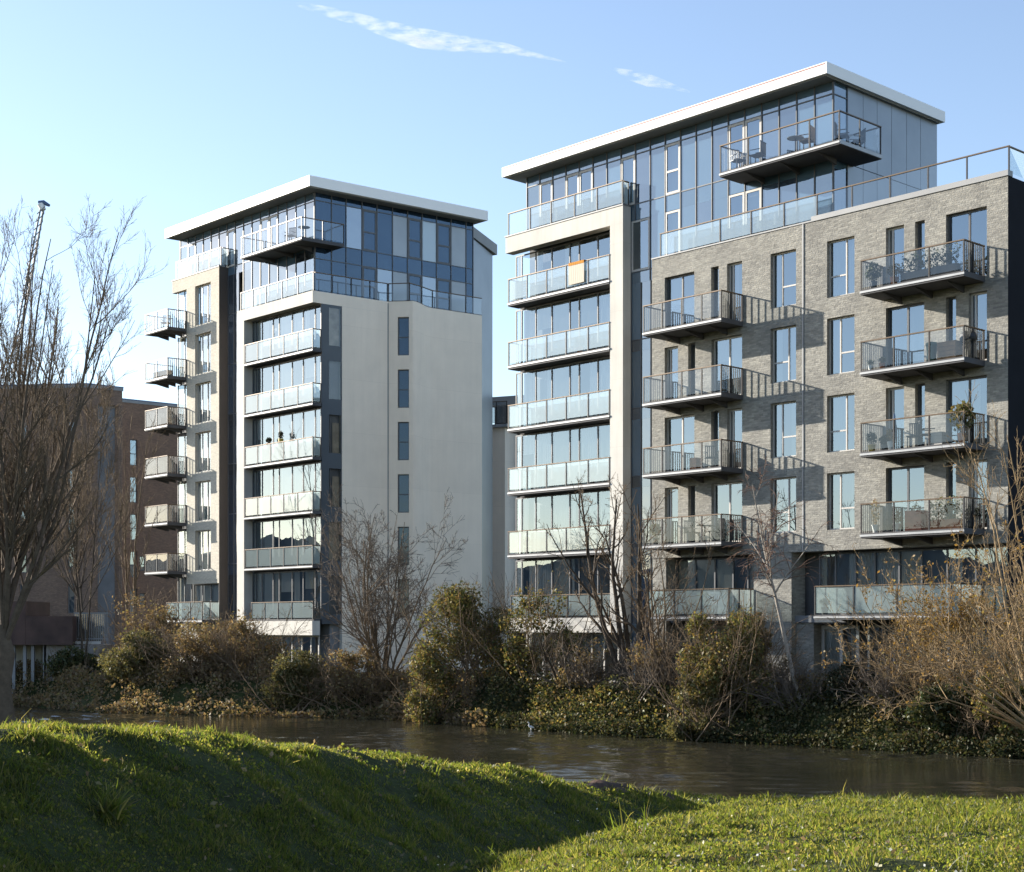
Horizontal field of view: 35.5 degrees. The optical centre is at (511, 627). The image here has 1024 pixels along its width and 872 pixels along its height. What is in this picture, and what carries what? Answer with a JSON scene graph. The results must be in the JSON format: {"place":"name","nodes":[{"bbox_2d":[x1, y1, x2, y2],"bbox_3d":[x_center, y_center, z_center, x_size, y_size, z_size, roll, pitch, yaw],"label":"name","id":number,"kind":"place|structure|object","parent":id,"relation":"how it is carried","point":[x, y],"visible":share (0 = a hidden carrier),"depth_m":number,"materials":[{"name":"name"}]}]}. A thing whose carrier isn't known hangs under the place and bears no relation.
{"place":"outdoors","nodes":[
{"label":"outdoors","id":0,"kind":"place"},
{"bbox_2d":[0,656,1023,871],"bbox_3d":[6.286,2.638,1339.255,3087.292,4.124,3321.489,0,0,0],"label":"ground","id":1,"kind":"structure","parent":0,"point":[395,781],"depth_m":14.52,"materials":[{"name":"green plant"}]},
{"bbox_2d":[6,200,49,382],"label":"crane","id":2,"kind":"object","parent":1,"relation":"on","point":[42,204],"visible":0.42,"depth_m":239.55,"materials":[{"name":"metal"}]},
{"bbox_2d":[9,601,112,692],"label":"river shed","id":3,"kind":"structure","parent":1,"relation":"on","point":[37,628],"depth_m":83.69,"materials":[{"name":"brown brick"}]},
{"bbox_2d":[74,612,107,640],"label":"metal fence","id":4,"kind":"object","parent":3,"relation":"on","point":[96,613],"visible":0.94,"depth_m":84.30,"materials":[{"name":"grey metal"}]},
{"bbox_2d":[0,383,123,650],"bbox_3d":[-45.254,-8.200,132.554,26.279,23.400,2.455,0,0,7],"label":"apartment block","id":5,"kind":"structure","parent":1,"relation":"on","point":[56,592],"depth_m":130.61,"materials":[{"name":"brick"}]},
{"bbox_2d":[40,623,112,679],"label":"shrub","id":6,"kind":"object","parent":1,"relation":"on","point":[62,659],"visible":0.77,"depth_m":82.37,"materials":[{"name":"green plant"}]},
{"bbox_2d":[0,195,168,724],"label":"willow tree","id":7,"kind":"object","parent":1,"relation":"on","point":[16,480],"visible":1,"depth_m":44.81,"materials":[{"name":"brown plant"}]},
{"bbox_2d":[29,357,157,674],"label":"bare tree","id":8,"kind":"object","parent":1,"relation":"on","point":[75,562],"visible":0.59,"depth_m":83.55,"materials":[{"name":"brown plant"}]},
{"bbox_2d":[70,778,141,819],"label":"grass tuft","id":9,"kind":"object","parent":1,"relation":"on","point":[118,807],"visible":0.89,"depth_m":11.37,"materials":[{"name":"green plant"}]},
{"bbox_2d":[50,583,204,672],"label":"shrub","id":10,"kind":"object","parent":1,"relation":"on","point":[149,616],"visible":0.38,"depth_m":87.62,"materials":[{"name":"brown plant"}]},
{"bbox_2d":[83,409,171,648],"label":"bare tree","id":11,"kind":"object","parent":1,"relation":"on","point":[126,580],"visible":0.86,"depth_m":91.59,"materials":[{"name":"brown plant"}]},
{"bbox_2d":[92,623,188,685],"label":"shrub","id":12,"kind":"object","parent":1,"relation":"on","point":[127,660],"visible":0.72,"depth_m":77.44,"materials":[{"name":"green plant"}]},
{"bbox_2d":[122,398,192,655],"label":"apartment block","id":13,"kind":"structure","parent":1,"relation":"on","point":[161,541],"depth_m":142.91,"materials":[{"name":"brown brick"}]},
{"bbox_2d":[126,605,254,686],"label":"shrub","id":14,"kind":"object","parent":1,"relation":"on","point":[192,651],"visible":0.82,"depth_m":75.85,"materials":[{"name":"brown plant"}]},
{"bbox_2d":[161,603,270,674],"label":"shrub","id":15,"kind":"object","parent":1,"relation":"on","point":[218,624],"visible":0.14,"depth_m":82.76,"materials":[{"name":"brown plant"}]},
{"bbox_2d":[161,595,318,682],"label":"shrub","id":16,"kind":"object","parent":1,"relation":"on","point":[252,657],"visible":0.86,"depth_m":75.50,"materials":[{"name":"brown plant"}]},
{"bbox_2d":[11,659,488,726],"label":"undergrowth","id":17,"kind":"object","parent":1,"relation":"on","point":[37,699],"visible":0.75,"depth_m":74.80,"materials":[{"name":"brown plant"}]},
{"bbox_2d":[230,626,360,713],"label":"shrub","id":18,"kind":"object","parent":1,"relation":"on","point":[294,671],"visible":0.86,"depth_m":72.24,"materials":[{"name":"green plant"}]},
{"bbox_2d":[145,175,496,671],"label":"apartment tower","id":19,"kind":"structure","parent":1,"relation":"on","point":[345,341],"depth_m":93.27,"materials":[{"name":"white paint"}]},
{"bbox_2d":[198,481,210,520],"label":"window","id":20,"kind":"structure","parent":19,"relation":"in","point":[206,482],"depth_m":97.71,"materials":[{"name":"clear glass"}]},
{"bbox_2d":[198,382,210,422],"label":"window","id":21,"kind":"structure","parent":19,"relation":"in","point":[206,384],"depth_m":97.90,"materials":[{"name":"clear glass"}]},
{"bbox_2d":[198,283,210,324],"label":"window","id":22,"kind":"structure","parent":19,"relation":"in","point":[201,287],"depth_m":97.80,"materials":[{"name":"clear glass"}]},
{"bbox_2d":[269,214,280,246],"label":"terrace door","id":23,"kind":"structure","parent":19,"relation":"in","point":[274,217],"depth_m":92.92,"materials":[{"name":"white glass"}]},
{"bbox_2d":[363,210,376,251],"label":"window","id":24,"kind":"structure","parent":19,"relation":"in","point":[369,217],"depth_m":91.79,"materials":[{"name":"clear glass"}]},
{"bbox_2d":[363,266,376,299],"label":"window","id":25,"kind":"structure","parent":19,"relation":"in","point":[369,273],"depth_m":91.81,"materials":[{"name":"blue glass"}]},
{"bbox_2d":[398,527,408,564],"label":"stair window","id":26,"kind":"structure","parent":19,"relation":"in","point":[406,529],"depth_m":91.70,"materials":[{"name":"blue glass"}]},
{"bbox_2d":[398,474,408,512],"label":"stair window","id":27,"kind":"structure","parent":19,"relation":"in","point":[403,479],"depth_m":91.70,"materials":[{"name":"blue glass"}]},
{"bbox_2d":[398,422,408,459],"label":"stair window","id":28,"kind":"structure","parent":19,"relation":"in","point":[403,427],"depth_m":91.70,"materials":[{"name":"blue glass"}]},
{"bbox_2d":[398,370,408,407],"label":"stair window","id":29,"kind":"structure","parent":19,"relation":"in","point":[403,375],"depth_m":91.70,"materials":[{"name":"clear glass"}]},
{"bbox_2d":[398,317,408,354],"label":"stair window","id":30,"kind":"structure","parent":19,"relation":"in","point":[403,322],"depth_m":91.70,"materials":[{"name":"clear glass"}]},
{"bbox_2d":[408,218,421,259],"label":"window","id":31,"kind":"structure","parent":19,"relation":"in","point":[414,226],"depth_m":93.71,"materials":[{"name":"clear glass"}]},
{"bbox_2d":[408,274,421,302],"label":"window","id":32,"kind":"structure","parent":19,"relation":"in","point":[415,291],"depth_m":93.71,"materials":[{"name":"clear glass"}]},
{"bbox_2d":[437,224,450,264],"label":"window","id":33,"kind":"structure","parent":19,"relation":"in","point":[443,231],"depth_m":94.98,"materials":[{"name":"blue glass"}]},
{"bbox_2d":[437,279,450,309],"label":"window","id":34,"kind":"structure","parent":19,"relation":"in","point":[442,285],"depth_m":94.98,"materials":[{"name":"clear glass"}]},
{"bbox_2d":[277,637,405,711],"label":"shrub","id":35,"kind":"object","parent":1,"relation":"on","point":[348,662],"visible":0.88,"depth_m":71.52,"materials":[{"name":"green plant"}]},
{"bbox_2d":[295,483,467,692],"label":"bare tree","id":36,"kind":"object","parent":1,"relation":"on","point":[369,612],"visible":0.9,"depth_m":71.75,"materials":[{"name":"brown plant"}]},
{"bbox_2d":[370,652,478,724],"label":"shrub","id":37,"kind":"object","parent":1,"relation":"on","point":[422,704],"visible":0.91,"depth_m":67.04,"materials":[{"name":"green plant"}]},
{"bbox_2d":[323,569,592,705],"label":"shrub","id":38,"kind":"object","parent":1,"relation":"on","point":[488,631],"visible":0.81,"depth_m":67.59,"materials":[{"name":"green plant"}]},
{"bbox_2d":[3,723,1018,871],"bbox_3d":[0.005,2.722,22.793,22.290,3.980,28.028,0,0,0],"label":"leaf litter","id":39,"kind":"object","parent":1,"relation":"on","point":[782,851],"visible":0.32,"depth_m":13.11,"materials":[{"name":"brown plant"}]},
{"bbox_2d":[492,395,533,665],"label":"apartment wing","id":40,"kind":"structure","parent":1,"relation":"on","point":[503,461],"depth_m":105.73,"materials":[{"name":"white paint"}]},
{"bbox_2d":[433,558,645,690],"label":"shrub","id":41,"kind":"object","parent":1,"relation":"on","point":[516,650],"visible":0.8,"depth_m":65.16,"materials":[{"name":"green plant"}]},
{"bbox_2d":[517,605,613,692],"bbox_3d":[1.812,1.173,62.855,4.066,4.275,3.018,0,0,-24],"label":"bare tree","id":42,"kind":"object","parent":1,"relation":"on","point":[549,659],"visible":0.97,"depth_m":62.82,"materials":[{"name":"brown plant"}]},
{"bbox_2d":[539,628,644,695],"bbox_3d":[3.249,1.363,62.619,4.444,2.901,4.073,0,0,0],"label":"bramble shrub","id":43,"kind":"object","parent":1,"relation":"on","point":[599,676],"visible":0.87,"depth_m":62.71,"materials":[{"name":"brown plant"}]},
{"bbox_2d":[534,471,675,690],"bbox_3d":[4.136,-1.452,62.556,5.599,9.712,5.010,0,0,28],"label":"bare tree","id":44,"kind":"object","parent":1,"relation":"on","point":[603,629],"visible":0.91,"depth_m":62.13,"materials":[{"name":"brown plant"}]},
{"bbox_2d":[573,779,683,802],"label":"bare earth","id":45,"kind":"structure","parent":1,"relation":"on","point":[598,783],"depth_m":26.44,"materials":[{"name":"brown soil"}]},
{"bbox_2d":[487,671,771,742],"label":"undergrowth","id":46,"kind":"object","parent":1,"relation":"on","point":[571,714],"visible":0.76,"depth_m":61.51,"materials":[{"name":"green plant"}]},
{"bbox_2d":[607,799,668,836],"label":"grass tuft","id":47,"kind":"object","parent":1,"relation":"on","point":[644,823],"visible":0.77,"depth_m":16.07,"materials":[{"name":"green plant"}]},
{"bbox_2d":[608,616,696,701],"bbox_3d":[5.301,1.167,60.673,3.917,3.266,3.648,0,0,34],"label":"bramble shrub","id":48,"kind":"object","parent":1,"relation":"on","point":[632,657],"visible":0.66,"depth_m":60.17,"materials":[{"name":"brown plant"}]},
{"bbox_2d":[608,496,749,692],"bbox_3d":[6.055,-0.808,60.699,5.734,8.364,4.215,0,0,-17],"label":"bare tree","id":49,"kind":"object","parent":1,"relation":"on","point":[645,614],"visible":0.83,"depth_m":60.11,"materials":[{"name":"brown plant"}]},
{"bbox_2d":[657,662,751,741],"bbox_3d":[6.769,2.782,56.942,4.421,3.125,3.350,0,0,24],"label":"shrub","id":50,"kind":"object","parent":1,"relation":"on","point":[676,728],"visible":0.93,"depth_m":56.72,"materials":[{"name":"green plant"}]},
{"bbox_2d":[605,586,815,725],"bbox_3d":[7.039,0.965,57.636,7.971,5.007,7.535,0,0,0],"label":"shrub","id":51,"kind":"object","parent":1,"relation":"on","point":[730,670],"visible":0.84,"depth_m":56.96,"materials":[{"name":"green plant"}]},
{"bbox_2d":[666,594,807,686],"bbox_3d":[8.430,0.705,58.343,5.550,4.240,5.989,0,0,0],"label":"shrub","id":52,"kind":"object","parent":1,"relation":"on","point":[769,645],"visible":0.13,"depth_m":58.40,"materials":[{"name":"brown plant"}]},
{"bbox_2d":[474,673,1023,758],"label":"ivy","id":53,"kind":"object","parent":1,"relation":"on","point":[777,738],"visible":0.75,"depth_m":56.14,"materials":[{"name":"green plant"}]},
{"bbox_2d":[812,520,1023,730],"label":"willow tree","id":54,"kind":"object","parent":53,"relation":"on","point":[998,673],"visible":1,"depth_m":45.77,"materials":[{"name":"brown plant"}]},
{"bbox_2d":[822,547,1023,709],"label":"hornbeam shrub","id":55,"kind":"object","parent":53,"relation":"on","point":[965,614],"visible":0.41,"depth_m":53.21,"materials":[{"name":"brown plant"}]},
{"bbox_2d":[881,677,979,742],"bbox_3d":[14.205,2.760,51.702,4.617,2.382,2.752,0,0,11],"label":"shrub","id":56,"kind":"object","parent":53,"relation":"on","point":[917,714],"visible":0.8,"depth_m":51.41,"materials":[{"name":"green plant"}]},
{"bbox_2d":[941,382,1023,681],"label":"bare tree","id":57,"kind":"object","parent":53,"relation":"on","point":[995,538],"visible":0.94,"depth_m":49.78,"materials":[{"name":"brown plant"}]},
{"bbox_2d":[502,61,1023,689],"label":"apartment tower","id":58,"kind":"structure","parent":1,"relation":"on","point":[742,319],"depth_m":64.72,"materials":[{"name":"grey brick"}]},
{"bbox_2d":[512,280,525,299],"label":"slatted screen","id":59,"kind":"object","parent":58,"relation":"on","point":[518,290],"visible":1,"depth_m":75.80,"materials":[{"name":"white"}]},
{"bbox_2d":[540,181,551,225],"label":"terrace door","id":60,"kind":"structure","parent":58,"relation":"in","point":[546,185],"depth_m":75.23,"materials":[{"name":"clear glass"}]},
{"bbox_2d":[569,260,583,284],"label":"towel","id":61,"kind":"object","parent":58,"relation":"hanging from","point":[576,272],"visible":1,"depth_m":72.53,"materials":[{"name":"fabric"}]},
{"bbox_2d":[621,155,634,204],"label":"terrace door","id":62,"kind":"structure","parent":58,"relation":"in","point":[629,161],"depth_m":71.15,"materials":[{"name":"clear glass"}]},
{"bbox_2d":[632,217,648,271],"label":"terrace door","id":63,"kind":"structure","parent":58,"relation":"in","point":[647,218],"depth_m":70.58,"materials":[{"name":"grey glass"}]},
{"bbox_2d":[667,487,677,543],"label":"balcony door","id":64,"kind":"structure","parent":58,"relation":"in","point":[668,489],"depth_m":68.51,"materials":[{"name":"grey glass"}]},
{"bbox_2d":[667,347,677,398],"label":"balcony door","id":65,"kind":"structure","parent":58,"relation":"in","point":[668,349],"depth_m":68.51,"materials":[{"name":"grey glass"}]},
{"bbox_2d":[665,141,679,194],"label":"window","id":66,"kind":"structure","parent":58,"relation":"in","point":[674,171],"depth_m":69.17,"materials":[{"name":"white glass"}]},
{"bbox_2d":[665,209,679,254],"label":"terrace door","id":67,"kind":"structure","parent":58,"relation":"in","point":[674,215],"depth_m":69.18,"materials":[{"name":"white glass"}]},
{"bbox_2d":[667,415,693,471],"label":"balcony door","id":68,"kind":"structure","parent":58,"relation":"in","point":[682,417],"depth_m":68.08,"materials":[{"name":"grey glass"}]},
{"bbox_2d":[667,273,693,326],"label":"balcony door","id":69,"kind":"structure","parent":58,"relation":"in","point":[676,283],"depth_m":68.43,"materials":[{"name":"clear glass"}]},
{"bbox_2d":[714,482,741,541],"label":"balcony door","id":70,"kind":"structure","parent":58,"relation":"in","point":[729,484],"depth_m":66.37,"materials":[{"name":"clear glass"}]},
{"bbox_2d":[714,335,741,394],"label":"balcony door","id":71,"kind":"structure","parent":58,"relation":"in","point":[723,345],"depth_m":66.05,"materials":[{"name":"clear glass"}]},
{"bbox_2d":[730,262,741,320],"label":"balcony door","id":72,"kind":"structure","parent":58,"relation":"in","point":[737,264],"depth_m":65.89,"materials":[{"name":"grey glass"}]},
{"bbox_2d":[745,116,760,164],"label":"terrace door","id":73,"kind":"structure","parent":58,"relation":"in","point":[755,123],"depth_m":65.82,"materials":[{"name":"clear glass"}]},
{"bbox_2d":[745,187,760,235],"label":"terrace door","id":74,"kind":"structure","parent":58,"relation":"in","point":[755,194],"depth_m":65.82,"materials":[{"name":"clear glass"}]},
{"bbox_2d":[773,477,795,532],"bbox_3d":[11.043,-4.900,63.934,0.402,2.200,1.293,0,0,-37],"label":"window","id":75,"kind":"structure","parent":58,"relation":"in","point":[786,480],"depth_m":63.75,"materials":[{"name":"clear glass"}]},
{"bbox_2d":[773,401,795,457],"bbox_3d":[11.017,-7.900,63.923,0.398,2.200,1.292,0,0,-41],"label":"window","id":76,"kind":"structure","parent":58,"relation":"in","point":[780,436],"depth_m":64.16,"materials":[{"name":"clear glass"}]},
{"bbox_2d":[773,325,795,382],"bbox_3d":[10.994,-10.900,63.896,0.343,2.200,1.292,0,0,-37],"label":"window","id":77,"kind":"structure","parent":58,"relation":"in","point":[779,332],"depth_m":64.13,"materials":[{"name":"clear glass"}]},
{"bbox_2d":[773,250,795,307],"bbox_3d":[10.937,-13.900,63.853,0.372,2.200,1.264,0,0,-27],"label":"window","id":78,"kind":"structure","parent":58,"relation":"in","point":[780,286],"depth_m":64.24,"materials":[{"name":"blue glass"}]},
{"bbox_2d":[821,625,859,685],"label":"garden door","id":79,"kind":"structure","parent":58,"relation":"in","point":[828,640],"depth_m":62.98,"materials":[{"name":"grey glass"}]},
{"bbox_2d":[829,472,853,529],"bbox_3d":[12.922,-4.900,61.828,0.659,2.200,1.291,0,0,-31],"label":"window","id":80,"kind":"structure","parent":58,"relation":"in","point":[848,477],"depth_m":61.80,"materials":[{"name":"clear glass"}]},
{"bbox_2d":[829,393,853,452],"bbox_3d":[12.783,-7.900,61.748,0.618,2.200,1.202,0,0,-16],"label":"window","id":81,"kind":"structure","parent":58,"relation":"in","point":[839,431],"depth_m":62.02,"materials":[{"name":"clear glass"}]},
{"bbox_2d":[829,315,853,374],"bbox_3d":[12.789,-10.900,61.748,0.414,2.200,1.266,0,0,-26],"label":"window","id":82,"kind":"structure","parent":58,"relation":"in","point":[837,352],"depth_m":62.12,"materials":[{"name":"blue glass"}]},
{"bbox_2d":[829,237,853,297],"bbox_3d":[12.833,-13.900,61.772,0.684,2.200,1.279,0,0,-28],"label":"window","id":83,"kind":"structure","parent":58,"relation":"in","point":[839,277],"depth_m":61.96,"materials":[{"name":"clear glass"}]},
{"bbox_2d":[865,261,881,287],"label":"potted plant","id":84,"kind":"object","parent":58,"relation":"on","point":[873,282],"visible":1,"depth_m":59.06,"materials":[{"name":"green plant"}]},
{"bbox_2d":[888,387,903,436],"bbox_3d":[14.438,-7.760,59.888,0.050,2.480,0.812,0,0,-41],"label":"balcony door","id":85,"kind":"structure","parent":58,"relation":"in","point":[889,390],"depth_m":60.14,"materials":[{"name":"grey metal"}]},
{"bbox_2d":[888,226,903,284],"bbox_3d":[14.491,-13.760,59.934,0.189,2.480,0.812,0,0,-41],"label":"balcony door","id":86,"kind":"structure","parent":58,"relation":"in","point":[890,231],"depth_m":60.14,"materials":[{"name":"grey metal"}]},
{"bbox_2d":[888,465,923,531],"bbox_3d":[14.726,-4.760,59.561,0.050,2.480,1.682,0,0,-41],"label":"balcony door","id":87,"kind":"structure","parent":58,"relation":"in","point":[908,468],"depth_m":60.05,"materials":[{"name":"grey metal"}]},
{"bbox_2d":[888,303,923,366],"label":"balcony door","id":88,"kind":"structure","parent":58,"relation":"in","point":[917,310],"depth_m":59.45,"materials":[{"name":"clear glass"}]},
{"bbox_2d":[918,221,924,269],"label":"window","id":89,"kind":"structure","parent":58,"relation":"in","point":[922,223],"depth_m":59.19,"materials":[{"name":"blue glass"}]},
{"bbox_2d":[901,242,961,281],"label":"planter hedge","id":90,"kind":"object","parent":58,"relation":"on","point":[936,270],"visible":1,"depth_m":57.09,"materials":[{"name":"green plant"}]},
{"bbox_2d":[930,495,962,529],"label":"planter hedge","id":91,"kind":"object","parent":58,"relation":"on","point":[946,522],"visible":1,"depth_m":56.68,"materials":[{"name":"plant"}]},
{"bbox_2d":[937,340,962,359],"bbox_3d":[15.550,-9.832,56.824,0.519,0.639,0.795,0,0,-41],"label":"storage chest","id":92,"kind":"object","parent":58,"relation":"on","point":[949,349],"visible":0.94,"depth_m":56.61,"materials":[{"name":"grey wood"}]},
{"bbox_2d":[947,400,975,441],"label":"potted plant","id":93,"kind":"object","parent":58,"relation":"on","point":[959,407],"visible":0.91,"depth_m":56.22,"materials":[{"name":"green plant"}]},
{"bbox_2d":[948,376,986,444],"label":"balcony door","id":94,"kind":"structure","parent":58,"relation":"in","point":[958,387],"depth_m":57.83,"materials":[{"name":"blue glass"}]},
{"bbox_2d":[948,207,986,275],"bbox_3d":[16.453,-13.760,57.605,0.050,2.480,1.682,0,0,-41],"label":"balcony door","id":95,"kind":"structure","parent":58,"relation":"in","point":[977,210],"depth_m":57.88,"materials":[{"name":"grey metal"}]},
{"bbox_2d":[971,460,986,528],"bbox_3d":[16.817,-4.760,57.298,0.189,2.480,0.742,0,0,-41],"label":"balcony door","id":96,"kind":"structure","parent":58,"relation":"in","point":[973,493],"depth_m":57.47,"materials":[{"name":"grey glass"}]},
{"bbox_2d":[971,291,986,359],"bbox_3d":[16.764,-10.760,57.252,0.050,2.480,0.742,0,0,-41],"label":"balcony door","id":97,"kind":"structure","parent":58,"relation":"in","point":[981,293],"depth_m":57.37,"materials":[{"name":"grey glass"}]},
{"bbox_2d":[720,452,840,704],"bbox_3d":[9.232,-1.419,56.018,4.207,9.617,3.645,0,0,0],"label":"birch tree","id":98,"kind":"object","parent":1,"relation":"on","point":[767,554],"visible":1,"depth_m":55.77,"materials":[{"name":"brown plant"}]},
{"bbox_2d":[731,643,831,711],"bbox_3d":[9.605,1.710,56.000,3.826,2.485,3.185,0,0,0],"label":"bramble shrub","id":99,"kind":"object","parent":1,"relation":"on","point":[779,678],"visible":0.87,"depth_m":56.11,"materials":[{"name":"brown plant"}]},
{"bbox_2d":[817,643,887,712],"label":"conifer shrub","id":100,"kind":"object","parent":1,"relation":"on","point":[839,674],"visible":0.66,"depth_m":54.88,"materials":[{"name":"green plant"}]},
{"bbox_2d":[751,672,1023,750],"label":"undergrowth","id":101,"kind":"object","parent":1,"relation":"on","point":[830,716],"visible":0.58,"depth_m":54.26,"materials":[{"name":"green plant"}]},
{"bbox_2d":[830,642,976,723],"bbox_3d":[13.092,1.836,53.441,4.884,2.819,3.431,0,0,0],"label":"bramble shrub","id":102,"kind":"object","parent":1,"relation":"on","point":[878,690],"visible":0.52,"depth_m":53.33,"materials":[{"name":"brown plant"}]},
{"bbox_2d":[919,798,995,820],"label":"grass tuft","id":103,"kind":"object","parent":1,"relation":"on","point":[952,811],"visible":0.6,"depth_m":20.04,"materials":[{"name":"green plant"}]},
{"bbox_2d":[940,671,1023,746],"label":"shrub","id":104,"kind":"object","parent":1,"relation":"on","point":[1004,728],"visible":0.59,"depth_m":50.03,"materials":[{"name":"brown plant"}]},
{"bbox_2d":[0,0,1023,423],"label":"sky","id":105,"kind":"structure","parent":0,"point":[194,108],"materials":[{"name":"blue"}]},
{"bbox_2d":[14,705,1023,799],"bbox_3d":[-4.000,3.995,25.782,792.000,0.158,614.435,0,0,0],"label":"river water","id":106,"kind":"structure","parent":0,"point":[734,769],"depth_m":49.50,"materials":[{"name":"brown liquid"}]},
{"bbox_2d":[904,510,927,530],"bbox_3d":[14.621,-3.872,57.802,0.519,0.719,0.745,0,0,-41],"label":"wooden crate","id":107,"kind":"object","parent":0,"point":[916,519],"visible":0.86,"depth_m":57.58,"materials":[{"name":"brown wood"}]},
{"bbox_2d":[930,432,946,444],"bbox_3d":[15.175,-6.731,56.947,0.370,0.439,0.538,0,0,-41],"label":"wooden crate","id":108,"kind":"object","parent":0,"point":[937,438],"visible":0.96,"depth_m":56.80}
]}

